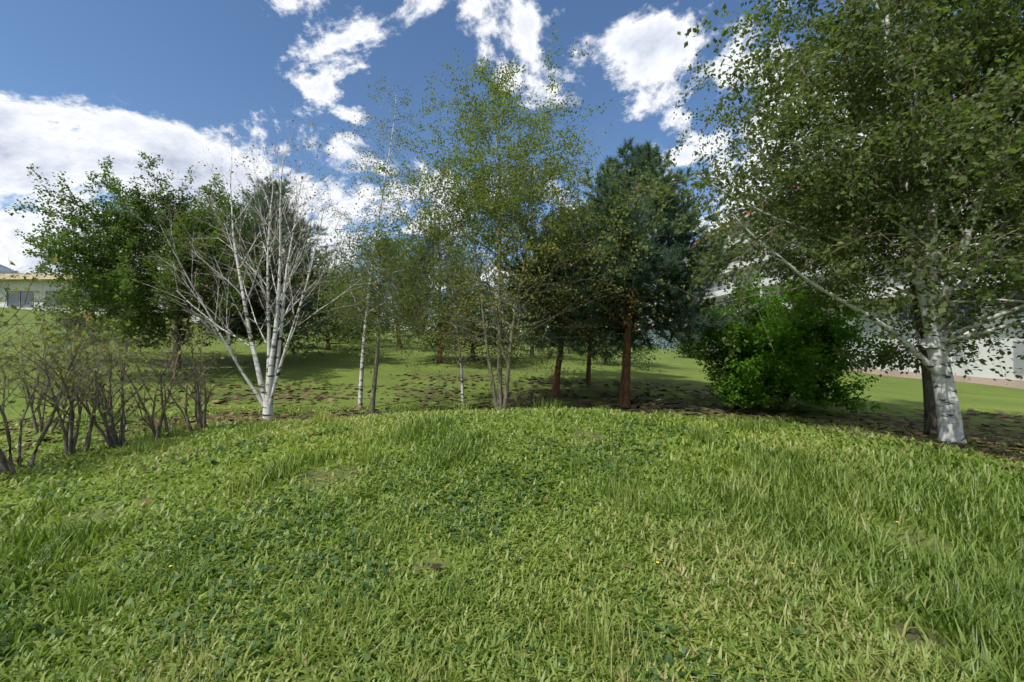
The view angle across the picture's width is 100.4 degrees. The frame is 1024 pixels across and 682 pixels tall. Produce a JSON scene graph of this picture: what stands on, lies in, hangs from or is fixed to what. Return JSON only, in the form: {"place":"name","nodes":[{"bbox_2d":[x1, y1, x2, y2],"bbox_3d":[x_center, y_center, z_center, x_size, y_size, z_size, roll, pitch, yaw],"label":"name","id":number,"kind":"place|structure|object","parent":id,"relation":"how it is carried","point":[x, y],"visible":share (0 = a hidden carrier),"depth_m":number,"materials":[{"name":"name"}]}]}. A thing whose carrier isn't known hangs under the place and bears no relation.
{"place":"outdoors","nodes":[
{"label":"outdoors","id":0,"kind":"place"},
{"bbox_2d":[0,264,681,348],"bbox_3d":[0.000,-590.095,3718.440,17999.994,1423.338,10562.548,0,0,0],"label":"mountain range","id":1,"kind":"structure","parent":0,"point":[6,270],"depth_m":3040.89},
{"bbox_2d":[0,307,1023,681],"bbox_3d":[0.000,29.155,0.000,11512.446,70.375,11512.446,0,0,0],"label":"ground","id":2,"kind":"structure","parent":0,"point":[334,367],"depth_m":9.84,"materials":[{"name":"green plant"}]},
{"bbox_2d":[0,212,123,413],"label":"tree","id":3,"kind":"object","parent":2,"relation":"on","point":[54,260],"visible":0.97,"depth_m":4.60,"materials":[{"name":"green plant"}]},
{"bbox_2d":[0,256,133,474],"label":"shrub","id":4,"kind":"object","parent":2,"relation":"on","point":[6,465],"visible":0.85,"depth_m":4.79,"materials":[{"name":"brown plant"}]},
{"bbox_2d":[0,288,139,432],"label":"shrub","id":5,"kind":"object","parent":2,"relation":"on","point":[39,413],"visible":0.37,"depth_m":6.52,"materials":[{"name":"brown plant"}]},
{"bbox_2d":[2,282,167,447],"bbox_3d":[-5.170,0.353,5.457,1.698,2.225,1.903,0,0,0],"label":"shrub","id":6,"kind":"object","parent":2,"relation":"on","point":[111,437],"visible":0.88,"depth_m":5.41,"materials":[{"name":"brown plant"}]},
{"bbox_2d":[1,303,172,454],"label":"shrub","id":7,"kind":"object","parent":2,"relation":"on","point":[70,442],"visible":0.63,"depth_m":5.22,"materials":[{"name":"brown plant"}]},
{"bbox_2d":[37,309,182,423],"bbox_3d":[-6.813,0.430,7.391,1.219,2.117,2.292,0,0,18],"label":"shrub","id":8,"kind":"object","parent":2,"relation":"on","point":[128,399],"visible":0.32,"depth_m":7.24,"materials":[{"name":"brown plant"}]},
{"bbox_2d":[67,303,234,439],"bbox_3d":[-4.652,0.473,5.644,1.710,1.931,1.388,0,0,-30],"label":"shrub","id":9,"kind":"object","parent":2,"relation":"on","point":[163,404],"visible":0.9,"depth_m":5.69,"materials":[{"name":"brown plant"}]},
{"bbox_2d":[2,150,326,369],"bbox_3d":[-11.508,-2.555,15.498,9.194,7.452,10.121,0,0,-29],"label":"broad tree","id":10,"kind":"object","parent":2,"relation":"on","point":[112,275],"visible":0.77,"depth_m":13.19,"materials":[{"name":"green plant"}]},
{"bbox_2d":[104,301,253,430],"bbox_3d":[-4.765,0.372,6.138,1.789,2.066,1.450,0,0,25],"label":"shrub","id":11,"kind":"object","parent":2,"relation":"on","point":[201,421],"visible":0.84,"depth_m":6.12,"materials":[{"name":"brown plant"}]},
{"bbox_2d":[0,274,363,329],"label":"building","id":12,"kind":"structure","parent":2,"relation":"on","point":[40,286],"depth_m":44.00,"materials":[{"name":"beige glass"}]},
{"bbox_2d":[135,257,278,335],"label":"tree","id":13,"kind":"object","parent":2,"relation":"on","point":[196,307],"visible":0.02,"depth_m":29.41,"materials":[{"name":"green plant"}]},
{"bbox_2d":[114,80,404,418],"bbox_3d":[-4.251,-1.371,7.423,4.121,5.830,3.768,0,0,-36],"label":"bare birch tree","id":14,"kind":"object","parent":2,"relation":"on","point":[267,393],"visible":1,"depth_m":7.57,"materials":[{"name":"white plant"}]},
{"bbox_2d":[172,175,356,364],"bbox_3d":[-10.223,-3.044,18.264,6.639,8.365,6.886,0,0,-34],"label":"pine tree","id":15,"kind":"object","parent":2,"relation":"on","point":[311,300],"visible":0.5,"depth_m":17.50,"materials":[{"name":"green plant"}]},
{"bbox_2d":[270,269,383,350],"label":"tree","id":16,"kind":"object","parent":2,"relation":"on","point":[326,340],"visible":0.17,"depth_m":23.58,"materials":[{"name":"green plant"}]},
{"bbox_2d":[272,259,394,340],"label":"tree","id":17,"kind":"object","parent":2,"relation":"on","point":[341,290],"visible":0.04,"depth_m":31.78,"materials":[{"name":"green plant"}]},
{"bbox_2d":[332,299,373,338],"bbox_3d":[-13.498,-2.136,36.574,4.834,4.678,5.479,0,0,-15],"label":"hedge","id":18,"kind":"object","parent":2,"relation":"on","point":[355,328],"visible":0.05,"depth_m":36.35,"materials":[{"name":"green plant"}]},
{"bbox_2d":[292,74,447,407],"bbox_3d":[-3.911,-2.723,11.023,4.238,9.155,3.496,0,0,0],"label":"thin birch tree","id":19,"kind":"object","parent":2,"relation":"on","point":[360,397],"visible":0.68,"depth_m":11.22,"materials":[{"name":"green plant"}]},
{"bbox_2d":[266,205,484,414],"bbox_3d":[-2.925,-0.554,9.615,3.980,4.857,3.816,0,0,40],"label":"mossy tree","id":20,"kind":"object","parent":2,"relation":"on","point":[402,281],"visible":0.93,"depth_m":9.49,"materials":[{"name":"green plant"}]},
{"bbox_2d":[340,236,450,348],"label":"pine tree","id":21,"kind":"object","parent":2,"relation":"on","point":[391,320],"visible":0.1,"depth_m":27.16,"materials":[{"name":"green plant"}]},
{"bbox_2d":[364,219,508,363],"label":"pine tree","id":22,"kind":"object","parent":2,"relation":"on","point":[427,253],"visible":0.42,"depth_m":19.93,"materials":[{"name":"green plant"}]},
{"bbox_2d":[405,268,505,342],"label":"tree","id":23,"kind":"object","parent":2,"relation":"on","point":[449,310],"visible":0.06,"depth_m":41.51,"materials":[{"name":"green plant"}]},
{"bbox_2d":[432,277,480,401],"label":"birch tree","id":24,"kind":"object","parent":2,"relation":"on","point":[461,374],"visible":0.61,"depth_m":12.79,"materials":[{"name":"green plant"}]},
{"bbox_2d":[397,276,532,366],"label":"tree","id":25,"kind":"object","parent":2,"relation":"on","point":[473,346],"visible":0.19,"depth_m":22.54,"materials":[{"name":"green plant"}]},
{"bbox_2d":[282,22,674,409],"bbox_3d":[-0.259,-2.586,10.865,8.248,9.278,8.380,0,0,26],"label":"tree","id":26,"kind":"object","parent":2,"relation":"on","point":[500,208],"visible":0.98,"depth_m":10.01,"materials":[{"name":"green plant"}]},
{"bbox_2d":[0,415,1023,681],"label":"lawn clover","id":27,"kind":"object","parent":2,"relation":"on","point":[334,591],"visible":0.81,"depth_m":2.62,"materials":[{"name":"green plant"}]},
{"bbox_2d":[0,373,1023,681],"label":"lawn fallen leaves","id":28,"kind":"object","parent":2,"relation":"on","point":[886,423],"visible":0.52,"depth_m":10.09,"materials":[{"name":"brown plant"}]},
{"bbox_2d":[459,256,586,360],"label":"tree","id":29,"kind":"object","parent":2,"relation":"on","point":[531,352],"visible":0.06,"depth_m":26.76,"materials":[{"name":"green plant"}]},
{"bbox_2d":[512,304,606,353],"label":"tree","id":30,"kind":"object","parent":2,"relation":"on","point":[567,350],"depth_m":33.92,"materials":[{"name":"green plant"}]},
{"bbox_2d":[468,200,664,396],"bbox_3d":[1.796,-1.521,14.026,6.827,7.024,5.942,0,0,41],"label":"pine tree","id":31,"kind":"object","parent":2,"relation":"on","point":[555,391],"visible":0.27,"depth_m":13.18,"materials":[{"name":"green plant"}]},
{"bbox_2d":[169,421,982,581],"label":"lawn flowers","id":32,"kind":"object","parent":2,"relation":"on","point":[595,519],"visible":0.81,"depth_m":3.12,"materials":[{"name":"green plant"}]},
{"bbox_2d":[508,194,668,383],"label":"pine tree","id":33,"kind":"object","parent":2,"relation":"on","point":[588,374],"visible":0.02,"depth_m":16.38,"materials":[{"name":"green plant"}]},
{"bbox_2d":[567,307,685,370],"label":"tree","id":34,"kind":"object","parent":2,"relation":"on","point":[635,360],"visible":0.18,"depth_m":23.86,"materials":[{"name":"green plant"}]},
{"bbox_2d":[495,137,766,407],"bbox_3d":[3.673,-1.993,12.897,7.230,8.169,6.845,0,0,-41],"label":"pine tree","id":35,"kind":"object","parent":2,"relation":"on","point":[670,262],"visible":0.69,"depth_m":11.48,"materials":[{"name":"green plant"}]},
{"bbox_2d":[668,330,708,358],"bbox_3d":[16.012,0.059,37.949,4.642,3.567,4.946,0,0,0],"label":"bush","id":36,"kind":"object","parent":2,"relation":"on","point":[685,349],"visible":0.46,"depth_m":37.45,"materials":[{"name":"green plant"}]},
{"bbox_2d":[691,257,899,413],"bbox_3d":[7.469,-0.125,12.120,4.984,4.371,5.242,0,0,0],"label":"bright bush","id":37,"kind":"object","parent":2,"relation":"on","point":[792,366],"visible":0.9,"depth_m":11.15,"materials":[{"name":"green plant"}]},
{"bbox_2d":[590,0,1023,443],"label":"birch tree","id":38,"kind":"object","parent":2,"relation":"on","point":[952,49],"visible":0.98,"depth_m":5.54,"materials":[{"name":"green plant"}]},
{"bbox_2d":[676,96,1023,388],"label":"building","id":39,"kind":"structure","parent":2,"relation":"on","point":[986,375],"depth_m":31.00,"materials":[{"name":"white concrete"}]},
{"bbox_2d":[747,15,1023,433],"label":"tree","id":40,"kind":"object","parent":2,"relation":"on","point":[930,422],"visible":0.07,"depth_m":7.59,"materials":[{"name":"green plant"}]},
{"bbox_2d":[0,0,1023,331],"label":"sky","id":41,"kind":"structure","parent":0,"point":[83,82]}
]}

